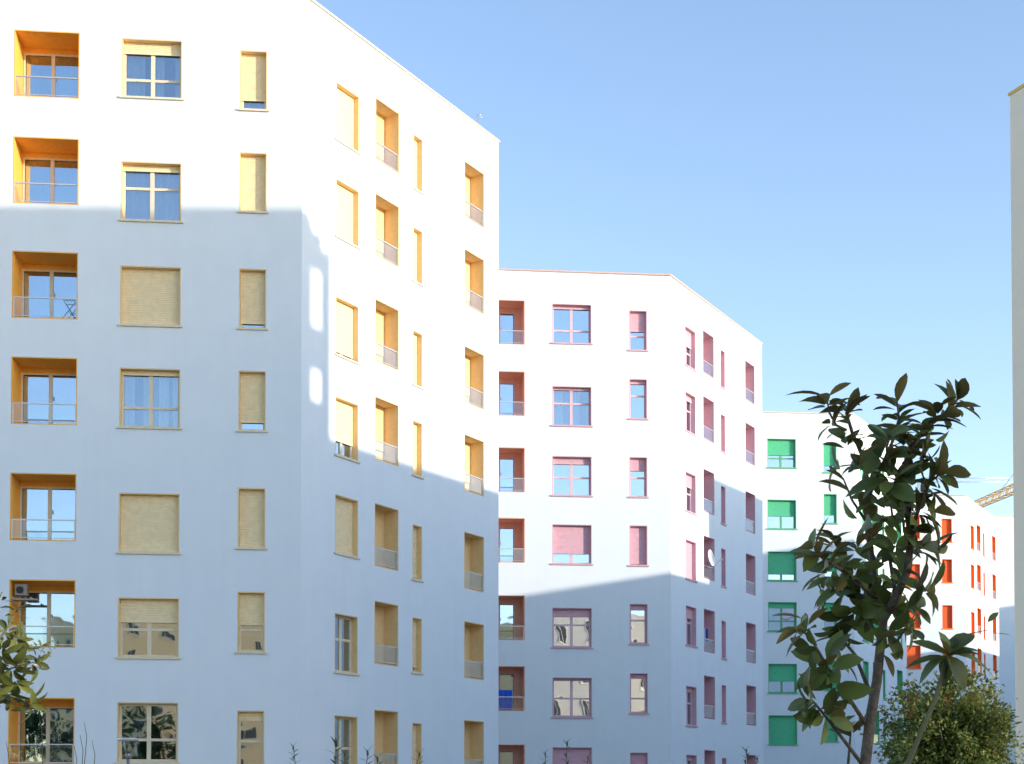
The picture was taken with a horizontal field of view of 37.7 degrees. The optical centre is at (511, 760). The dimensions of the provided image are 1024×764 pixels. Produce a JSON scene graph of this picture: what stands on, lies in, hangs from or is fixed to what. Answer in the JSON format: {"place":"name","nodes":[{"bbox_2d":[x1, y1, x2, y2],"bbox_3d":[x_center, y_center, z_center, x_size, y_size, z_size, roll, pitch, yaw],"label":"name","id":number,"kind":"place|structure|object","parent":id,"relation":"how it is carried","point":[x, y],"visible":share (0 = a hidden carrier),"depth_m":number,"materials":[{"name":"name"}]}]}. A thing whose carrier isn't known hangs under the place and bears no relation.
{"place":"outdoors","nodes":[
{"label":"outdoors","id":0,"kind":"place"},
{"bbox_2d":[498,268,763,763],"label":"apartment building","id":1,"kind":"structure","parent":0,"point":[630,450],"depth_m":68.36,"materials":[{"name":"white paint"}]},
{"bbox_2d":[499,690,511,709],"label":"tarpaulin","id":2,"kind":"object","parent":1,"relation":"hanging from","point":[505,701],"visible":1,"depth_m":67.54,"materials":[{"name":"blue fabric"}]},
{"bbox_2d":[551,304,592,344],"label":"window","id":3,"kind":"structure","parent":1,"relation":"in","point":[571,323],"depth_m":68.45,"materials":[{"name":"blue glass"}]},
{"bbox_2d":[551,386,592,426],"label":"window","id":4,"kind":"structure","parent":1,"relation":"in","point":[557,396],"depth_m":68.40,"materials":[{"name":"blue glass"}]},
{"bbox_2d":[551,456,592,496],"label":"window","id":5,"kind":"structure","parent":1,"relation":"in","point":[571,475],"depth_m":68.24,"materials":[{"name":"blue glass"}]},
{"bbox_2d":[551,524,592,564],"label":"window","id":6,"kind":"structure","parent":1,"relation":"in","point":[571,544],"depth_m":68.15,"materials":[{"name":"pink glass"}]},
{"bbox_2d":[552,747,591,763],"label":"window","id":7,"kind":"structure","parent":1,"relation":"in","point":[577,755],"depth_m":67.88,"materials":[{"name":"pink glass"}]},
{"bbox_2d":[551,608,593,648],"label":"window","id":8,"kind":"structure","parent":1,"relation":"in","point":[571,627],"depth_m":68.08,"materials":[{"name":"clear glass"}]},
{"bbox_2d":[551,677,593,717],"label":"window","id":9,"kind":"structure","parent":1,"relation":"in","point":[571,697],"depth_m":68.00,"materials":[{"name":"clear glass"}]},
{"bbox_2d":[628,310,648,351],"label":"window","id":10,"kind":"structure","parent":1,"relation":"in","point":[637,319],"depth_m":68.71,"materials":[{"name":"pink glass"}]},
{"bbox_2d":[628,379,648,419],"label":"window","id":11,"kind":"structure","parent":1,"relation":"in","point":[637,387],"depth_m":68.66,"materials":[{"name":"blue glass"}]},
{"bbox_2d":[628,457,648,497],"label":"window","id":12,"kind":"structure","parent":1,"relation":"in","point":[637,465],"depth_m":68.55,"materials":[{"name":"blue glass"}]},
{"bbox_2d":[628,525,648,566],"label":"window","id":13,"kind":"structure","parent":1,"relation":"in","point":[638,534],"depth_m":68.43,"materials":[{"name":"pink glass"}]},
{"bbox_2d":[628,604,648,644],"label":"window","id":14,"kind":"structure","parent":1,"relation":"in","point":[638,612],"depth_m":68.38,"materials":[{"name":"clear glass"}]},
{"bbox_2d":[628,673,649,714],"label":"window","id":15,"kind":"structure","parent":1,"relation":"in","point":[638,681],"depth_m":68.29,"materials":[{"name":"clear glass"}]},
{"bbox_2d":[630,753,647,763],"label":"window","id":16,"kind":"structure","parent":1,"relation":"in","point":[635,758],"depth_m":68.18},
{"bbox_2d":[685,326,696,371],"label":"window","id":17,"kind":"structure","parent":1,"relation":"in","point":[689,334],"depth_m":71.15,"materials":[{"name":"pink glass"}]},
{"bbox_2d":[685,391,696,436],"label":"window","id":18,"kind":"structure","parent":1,"relation":"in","point":[690,400],"depth_m":71.10,"materials":[{"name":"pink glass"}]},
{"bbox_2d":[685,471,697,515],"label":"window","id":19,"kind":"structure","parent":1,"relation":"in","point":[690,479],"depth_m":71.00,"materials":[{"name":"pink glass"}]},
{"bbox_2d":[685,539,697,582],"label":"window","id":20,"kind":"structure","parent":1,"relation":"in","point":[690,545],"depth_m":70.84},
{"bbox_2d":[685,605,697,647],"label":"window","id":21,"kind":"structure","parent":1,"relation":"in","point":[690,611],"depth_m":70.84,"materials":[{"name":"pink glass"}]},
{"bbox_2d":[686,755,696,763],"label":"window","id":22,"kind":"structure","parent":1,"relation":"in","point":[690,759],"depth_m":70.64,"materials":[{"name":"pink glass"}]},
{"bbox_2d":[686,686,697,726],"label":"window","id":23,"kind":"structure","parent":1,"relation":"in","point":[691,700],"depth_m":70.74,"materials":[{"name":"pink glass"}]},
{"bbox_2d":[705,628,707,641],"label":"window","id":24,"kind":"structure","parent":1,"relation":"hanging from","point":[706,633],"depth_m":72.17,"materials":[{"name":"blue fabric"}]},
{"bbox_2d":[706,550,721,568],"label":"satellite dish","id":25,"kind":"object","parent":1,"relation":"attached to","point":[711,558],"visible":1,"depth_m":72.22,"materials":[{"name":"white paint"}]},
{"bbox_2d":[720,349,726,390],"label":"window","id":26,"kind":"structure","parent":1,"relation":"in","point":[722,354],"depth_m":74.44,"materials":[{"name":"pink glass"}]},
{"bbox_2d":[720,414,726,454],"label":"window","id":27,"kind":"structure","parent":1,"relation":"in","point":[722,416],"depth_m":74.37,"materials":[{"name":"pink glass"}]},
{"bbox_2d":[721,486,726,525],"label":"window","id":28,"kind":"structure","parent":1,"relation":"in","point":[722,488],"depth_m":74.28,"materials":[{"name":"pink glass"}]},
{"bbox_2d":[721,548,726,587],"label":"window","id":29,"kind":"structure","parent":1,"relation":"in","point":[723,552],"depth_m":74.19,"materials":[{"name":"pink glass"}]},
{"bbox_2d":[721,620,727,659],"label":"window","id":30,"kind":"structure","parent":1,"relation":"in","point":[723,623],"depth_m":74.10,"materials":[{"name":"pink glass"}]},
{"bbox_2d":[721,685,727,723],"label":"window","id":31,"kind":"structure","parent":1,"relation":"in","point":[723,686],"depth_m":74.03,"materials":[{"name":"pink glass"}]},
{"bbox_2d":[315,0,1023,515],"label":"sky","id":32,"kind":"structure","parent":0,"point":[831,177],"materials":[{"name":"blue"}]},
{"bbox_2d":[762,411,906,763],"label":"apartment building","id":33,"kind":"structure","parent":0,"point":[800,502],"depth_m":92.22,"materials":[{"name":"white paint"}]},
{"bbox_2d":[766,438,796,468],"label":"window","id":34,"kind":"structure","parent":33,"relation":"in","point":[781,453],"depth_m":92.40,"materials":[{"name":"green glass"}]},
{"bbox_2d":[767,602,796,631],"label":"window","id":35,"kind":"structure","parent":33,"relation":"in","point":[775,623],"depth_m":92.15,"materials":[{"name":"clear glass"}]},
{"bbox_2d":[767,715,796,744],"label":"window","id":36,"kind":"structure","parent":33,"relation":"in","point":[782,728],"depth_m":91.92,"materials":[{"name":"green paint"}]},
{"bbox_2d":[767,500,797,529],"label":"window","id":37,"kind":"structure","parent":33,"relation":"in","point":[781,513],"depth_m":92.31,"materials":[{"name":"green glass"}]},
{"bbox_2d":[767,551,797,581],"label":"window","id":38,"kind":"structure","parent":33,"relation":"in","point":[781,567],"depth_m":92.22,"materials":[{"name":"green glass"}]},
{"bbox_2d":[767,664,798,693],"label":"window","id":39,"kind":"structure","parent":33,"relation":"in","point":[782,678],"depth_m":92.04,"materials":[{"name":"green glass"}]},
{"bbox_2d":[823,445,836,472],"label":"window","id":40,"kind":"structure","parent":33,"relation":"in","point":[828,457],"depth_m":92.67,"materials":[{"name":"green glass"}]},
{"bbox_2d":[824,555,836,575],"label":"window","id":41,"kind":"structure","parent":33,"relation":"in","point":[829,572],"depth_m":92.53,"materials":[{"name":"green glass"}]},
{"bbox_2d":[824,603,836,631],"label":"window","id":42,"kind":"structure","parent":33,"relation":"in","point":[826,624],"depth_m":92.44,"materials":[{"name":"green glass"}]},
{"bbox_2d":[824,494,837,523],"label":"window","id":43,"kind":"structure","parent":33,"relation":"in","point":[830,500],"depth_m":92.60,"materials":[{"name":"green glass"}]},
{"bbox_2d":[824,661,837,690],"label":"window","id":44,"kind":"structure","parent":33,"relation":"in","point":[834,685],"depth_m":92.33,"materials":[{"name":"green glass"}]},
{"bbox_2d":[825,713,839,742],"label":"window","id":45,"kind":"structure","parent":33,"relation":"in","point":[832,737],"depth_m":92.22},
{"bbox_2d":[863,661,868,683],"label":"window","id":46,"kind":"structure","parent":33,"relation":"in","point":[865,664],"depth_m":94.84,"materials":[{"name":"green paint"}]},
{"bbox_2d":[879,719,885,747],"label":"window","id":47,"kind":"structure","parent":33,"relation":"in","point":[884,745],"depth_m":98.00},
{"bbox_2d":[883,670,886,699],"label":"window","id":48,"kind":"structure","parent":33,"relation":"in","point":[884,696],"depth_m":98.07,"materials":[{"name":"green paint"}]},
{"bbox_2d":[906,494,999,740],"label":"apartment building","id":49,"kind":"structure","parent":0,"point":[967,589],"depth_m":116.53,"materials":[{"name":"white paint"}]},
{"bbox_2d":[906,564,919,587],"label":"window","id":50,"kind":"structure","parent":49,"relation":"in","point":[915,567],"depth_m":116.23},
{"bbox_2d":[907,645,921,668],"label":"window","id":51,"kind":"structure","parent":49,"relation":"in","point":[914,653],"depth_m":116.03,"materials":[{"name":"orange paint"}]},
{"bbox_2d":[909,611,921,628],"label":"window","id":52,"kind":"structure","parent":49,"relation":"in","point":[917,626],"depth_m":116.12,"materials":[{"name":"orange paint"}]},
{"bbox_2d":[912,516,920,538],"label":"window","id":53,"kind":"structure","parent":49,"relation":"in","point":[918,519],"depth_m":116.34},
{"bbox_2d":[941,519,952,542],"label":"window","id":54,"kind":"structure","parent":49,"relation":"in","point":[946,523],"depth_m":116.57,"materials":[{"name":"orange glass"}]},
{"bbox_2d":[941,559,952,582],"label":"window","id":55,"kind":"structure","parent":49,"relation":"in","point":[947,577],"depth_m":116.49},
{"bbox_2d":[942,605,952,628],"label":"window","id":56,"kind":"structure","parent":49,"relation":"in","point":[947,619],"depth_m":116.37,"materials":[{"name":"orange paint"}]},
{"bbox_2d":[970,525,974,550],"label":"window","id":57,"kind":"structure","parent":49,"relation":"in","point":[971,527],"depth_m":119.07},
{"bbox_2d":[971,564,974,589],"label":"window","id":58,"kind":"structure","parent":49,"relation":"in","point":[972,566],"depth_m":118.99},
{"bbox_2d":[971,612,975,636],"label":"window","id":59,"kind":"structure","parent":49,"relation":"in","point":[972,613],"depth_m":118.90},
{"bbox_2d":[971,654,975,676],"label":"window","id":60,"kind":"structure","parent":49,"relation":"in","point":[972,662],"depth_m":118.81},
{"bbox_2d":[983,533,984,556],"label":"window","id":61,"kind":"structure","parent":49,"relation":"in","point":[983,533],"depth_m":122.32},
{"bbox_2d":[983,572,985,595],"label":"window","id":62,"kind":"structure","parent":49,"relation":"in","point":[983,572],"depth_m":122.23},
{"bbox_2d":[984,654,986,677],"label":"window","id":63,"kind":"structure","parent":49,"relation":"in","point":[984,654],"depth_m":122.05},
{"bbox_2d":[994,516,1015,763],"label":"apartment building","id":64,"kind":"structure","parent":0,"point":[1006,599],"depth_m":139.62,"materials":[{"name":"white paint"}]},
{"label":"ground","id":65,"kind":"structure","parent":0,"visible":0},
{"bbox_2d":[0,592,54,723],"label":"laurel tree","id":66,"kind":"object","parent":65,"relation":"on","point":[21,658],"visible":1,"depth_m":8.02,"materials":[{"name":"green plant"}]},
{"bbox_2d":[6,716,94,763],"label":"bare shrub","id":67,"kind":"object","parent":65,"relation":"on","point":[74,748],"visible":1,"depth_m":10.24,"materials":[{"name":"brown plant"}]},
{"bbox_2d":[117,738,138,763],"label":"street lamp","id":68,"kind":"object","parent":65,"relation":"on","point":[127,755],"visible":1,"depth_m":29.96,"materials":[{"name":"grey metal"}]},
{"bbox_2d":[0,0,499,763],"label":"apartment building","id":69,"kind":"structure","parent":65,"relation":"on","point":[250,450],"depth_m":45.76,"materials":[{"name":"white paint"}]},
{"bbox_2d":[11,584,38,600],"bbox_3d":[-14.690,-5.042,45.042,0.900,0.470,0.360,0,-2,-6],"label":"air conditioner","id":70,"kind":"object","parent":69,"relation":"attached to","point":[21,589],"visible":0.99,"depth_m":44.92,"materials":[{"name":"white metal"}]},
{"bbox_2d":[63,300,75,318],"bbox_3d":[-13.413,-13.602,45.562,0.517,0.635,0.424,0,-2,-6],"label":"drying rack","id":71,"kind":"object","parent":69,"relation":"on","point":[70,308],"visible":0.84,"depth_m":45.37,"materials":[{"name":"grey metal"}]},
{"bbox_2d":[114,702,179,763],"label":"window","id":72,"kind":"structure","parent":69,"relation":"in","point":[155,725],"depth_m":45.25,"materials":[{"name":"clear glass"}]},
{"bbox_2d":[115,597,180,658],"bbox_3d":[-10.942,-3.968,45.213,1.940,1.843,0.345,0,-2,-6],"label":"window","id":73,"kind":"structure","parent":69,"relation":"in","point":[148,628],"depth_m":45.31,"materials":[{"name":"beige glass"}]},
{"bbox_2d":[116,493,181,554],"bbox_3d":[-10.942,-7.127,45.296,1.940,1.843,0.345,0,-2,-6],"label":"window","id":74,"kind":"structure","parent":69,"relation":"in","point":[148,522],"depth_m":45.36,"materials":[{"name":"beige glass"}]},
{"bbox_2d":[117,368,181,429],"bbox_3d":[-10.950,-10.914,45.481,1.940,1.843,0.515,0,-2,-6],"label":"window","id":75,"kind":"structure","parent":69,"relation":"in","point":[130,373],"depth_m":45.59,"materials":[{"name":"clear glass"}]},
{"bbox_2d":[117,265,182,327],"bbox_3d":[-10.942,-14.025,45.478,1.940,1.843,0.345,0,-2,-6],"label":"window","id":76,"kind":"structure","parent":69,"relation":"in","point":[150,296],"depth_m":45.54,"materials":[{"name":"beige glass"}]},
{"bbox_2d":[118,161,183,223],"bbox_3d":[-10.951,-17.212,45.648,1.940,1.843,0.519,0,-2,-6],"label":"window","id":77,"kind":"structure","parent":69,"relation":"in","point":[153,189],"depth_m":45.78,"materials":[{"name":"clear glass"}]},
{"bbox_2d":[119,38,183,100],"bbox_3d":[-10.951,-20.980,45.746,1.940,1.843,0.517,0,-2,-6],"label":"window","id":78,"kind":"structure","parent":69,"relation":"in","point":[133,65],"depth_m":45.80,"materials":[{"name":"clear glass"}]},
{"bbox_2d":[237,711,263,763],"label":"window","id":79,"kind":"structure","parent":69,"relation":"in","point":[250,724],"depth_m":45.54,"materials":[{"name":"beige glass"}]},
{"bbox_2d":[235,488,266,549],"bbox_3d":[-7.905,-7.325,45.596,0.960,1.873,0.345,0,-2,-6],"label":"window","id":80,"kind":"structure","parent":69,"relation":"in","point":[251,501],"depth_m":45.66,"materials":[{"name":"beige glass"}]},
{"bbox_2d":[235,592,266,653],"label":"window","id":81,"kind":"structure","parent":69,"relation":"in","point":[251,605],"depth_m":45.61,"materials":[{"name":"beige glass"}]},
{"bbox_2d":[236,268,267,329],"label":"window","id":82,"kind":"structure","parent":69,"relation":"in","point":[252,282],"depth_m":45.84,"materials":[{"name":"beige glass"}]},
{"bbox_2d":[236,371,267,432],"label":"window","id":83,"kind":"structure","parent":69,"relation":"in","point":[252,384],"depth_m":45.76,"materials":[{"name":"beige glass"}]},
{"bbox_2d":[237,50,268,111],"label":"window","id":84,"kind":"structure","parent":69,"relation":"in","point":[253,64],"depth_m":46.02,"materials":[{"name":"beige glass"}]},
{"bbox_2d":[237,152,268,213],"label":"window","id":85,"kind":"structure","parent":69,"relation":"in","point":[253,166],"depth_m":45.93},
{"bbox_2d":[334,715,356,763],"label":"window","id":86,"kind":"structure","parent":69,"relation":"in","point":[346,726],"depth_m":47.90,"materials":[{"name":"beige glass"}]},
{"bbox_2d":[333,613,359,675],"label":"window","id":87,"kind":"structure","parent":69,"relation":"in","point":[346,626],"depth_m":47.97,"materials":[{"name":"beige glass"}]},
{"bbox_2d":[334,296,360,365],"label":"window","id":88,"kind":"structure","parent":69,"relation":"in","point":[347,313],"depth_m":48.12,"materials":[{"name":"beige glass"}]},
{"bbox_2d":[334,396,360,463],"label":"window","id":89,"kind":"structure","parent":69,"relation":"in","point":[346,412],"depth_m":48.04,"materials":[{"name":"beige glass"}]},
{"bbox_2d":[334,494,360,559],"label":"window","id":90,"kind":"structure","parent":69,"relation":"in","point":[346,509],"depth_m":47.94,"materials":[{"name":"beige glass"}]},
{"bbox_2d":[335,178,360,249],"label":"window","id":91,"kind":"structure","parent":69,"relation":"in","point":[347,197],"depth_m":48.20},
{"bbox_2d":[335,81,361,155],"bbox_3d":[-5.355,-20.544,48.063,0.345,1.893,1.370,-1,-2,30],"label":"window","id":92,"kind":"structure","parent":69,"relation":"in","point":[347,103],"depth_m":48.27,"materials":[{"name":"beige glass"}]},
{"bbox_2d":[412,723,421,763],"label":"window","id":93,"kind":"structure","parent":69,"relation":"in","point":[416,727],"depth_m":51.24,"materials":[{"name":"beige glass"}]},
{"bbox_2d":[411,524,423,582],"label":"window","id":94,"kind":"structure","parent":69,"relation":"in","point":[417,530],"depth_m":51.41,"materials":[{"name":"beige glass"}]},
{"bbox_2d":[411,617,423,674],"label":"window","id":95,"kind":"structure","parent":69,"relation":"in","point":[416,622],"depth_m":51.33,"materials":[{"name":"beige glass"}]},
{"bbox_2d":[412,134,424,195],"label":"window","id":96,"kind":"structure","parent":69,"relation":"in","point":[417,142],"depth_m":51.77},
{"bbox_2d":[412,227,424,286],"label":"window","id":97,"kind":"structure","parent":69,"relation":"in","point":[417,234],"depth_m":51.68,"materials":[{"name":"beige glass"}]},
{"bbox_2d":[412,330,424,389],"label":"window","id":98,"kind":"structure","parent":69,"relation":"in","point":[417,337],"depth_m":51.59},
{"bbox_2d":[412,420,424,478],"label":"window","id":99,"kind":"structure","parent":69,"relation":"in","point":[417,427],"depth_m":51.50,"materials":[{"name":"beige glass"}]},
{"bbox_2d":[289,735,422,763],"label":"oleander shrub","id":100,"kind":"object","parent":65,"relation":"on","point":[335,757],"visible":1,"depth_m":14.02,"materials":[{"name":"green plant"}]},
{"bbox_2d":[539,739,589,763],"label":"oleander shrub","id":101,"kind":"object","parent":65,"relation":"on","point":[565,754],"visible":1,"depth_m":14.99,"materials":[{"name":"green plant"}]},
{"bbox_2d":[742,747,758,763],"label":"oleander shrub","id":102,"kind":"object","parent":65,"relation":"on","point":[748,758],"visible":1,"depth_m":15.04,"materials":[{"name":"green plant"}]},
{"bbox_2d":[773,373,980,763],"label":"magnolia tree","id":103,"kind":"object","parent":65,"relation":"on","point":[876,602],"visible":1,"depth_m":7.80,"materials":[{"name":"green plant"}]},
{"bbox_2d":[865,665,1023,763],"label":"round bush","id":104,"kind":"object","parent":65,"relation":"on","point":[963,733],"visible":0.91,"depth_m":19.64,"materials":[{"name":"green plant"}]},
{"bbox_2d":[905,612,1008,763],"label":"magnolia sapling","id":105,"kind":"object","parent":65,"relation":"on","point":[955,644],"visible":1,"depth_m":7.41,"materials":[{"name":"green plant"}]},
{"bbox_2d":[917,478,1012,491],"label":"tower crane","id":106,"kind":"object","parent":65,"relation":"on","point":[918,484],"visible":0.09,"depth_m":331.74,"materials":[{"name":"metal"}]},
{"bbox_2d":[974,475,1012,507],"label":"tower crane","id":107,"kind":"object","parent":65,"relation":"on","point":[992,501],"visible":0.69,"depth_m":278.08,"materials":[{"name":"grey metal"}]},
{"bbox_2d":[1008,83,1023,763],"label":"apartment building","id":108,"kind":"structure","parent":65,"relation":"on","point":[1016,95],"depth_m":30.04,"materials":[{"name":"beige paint"}]}
]}

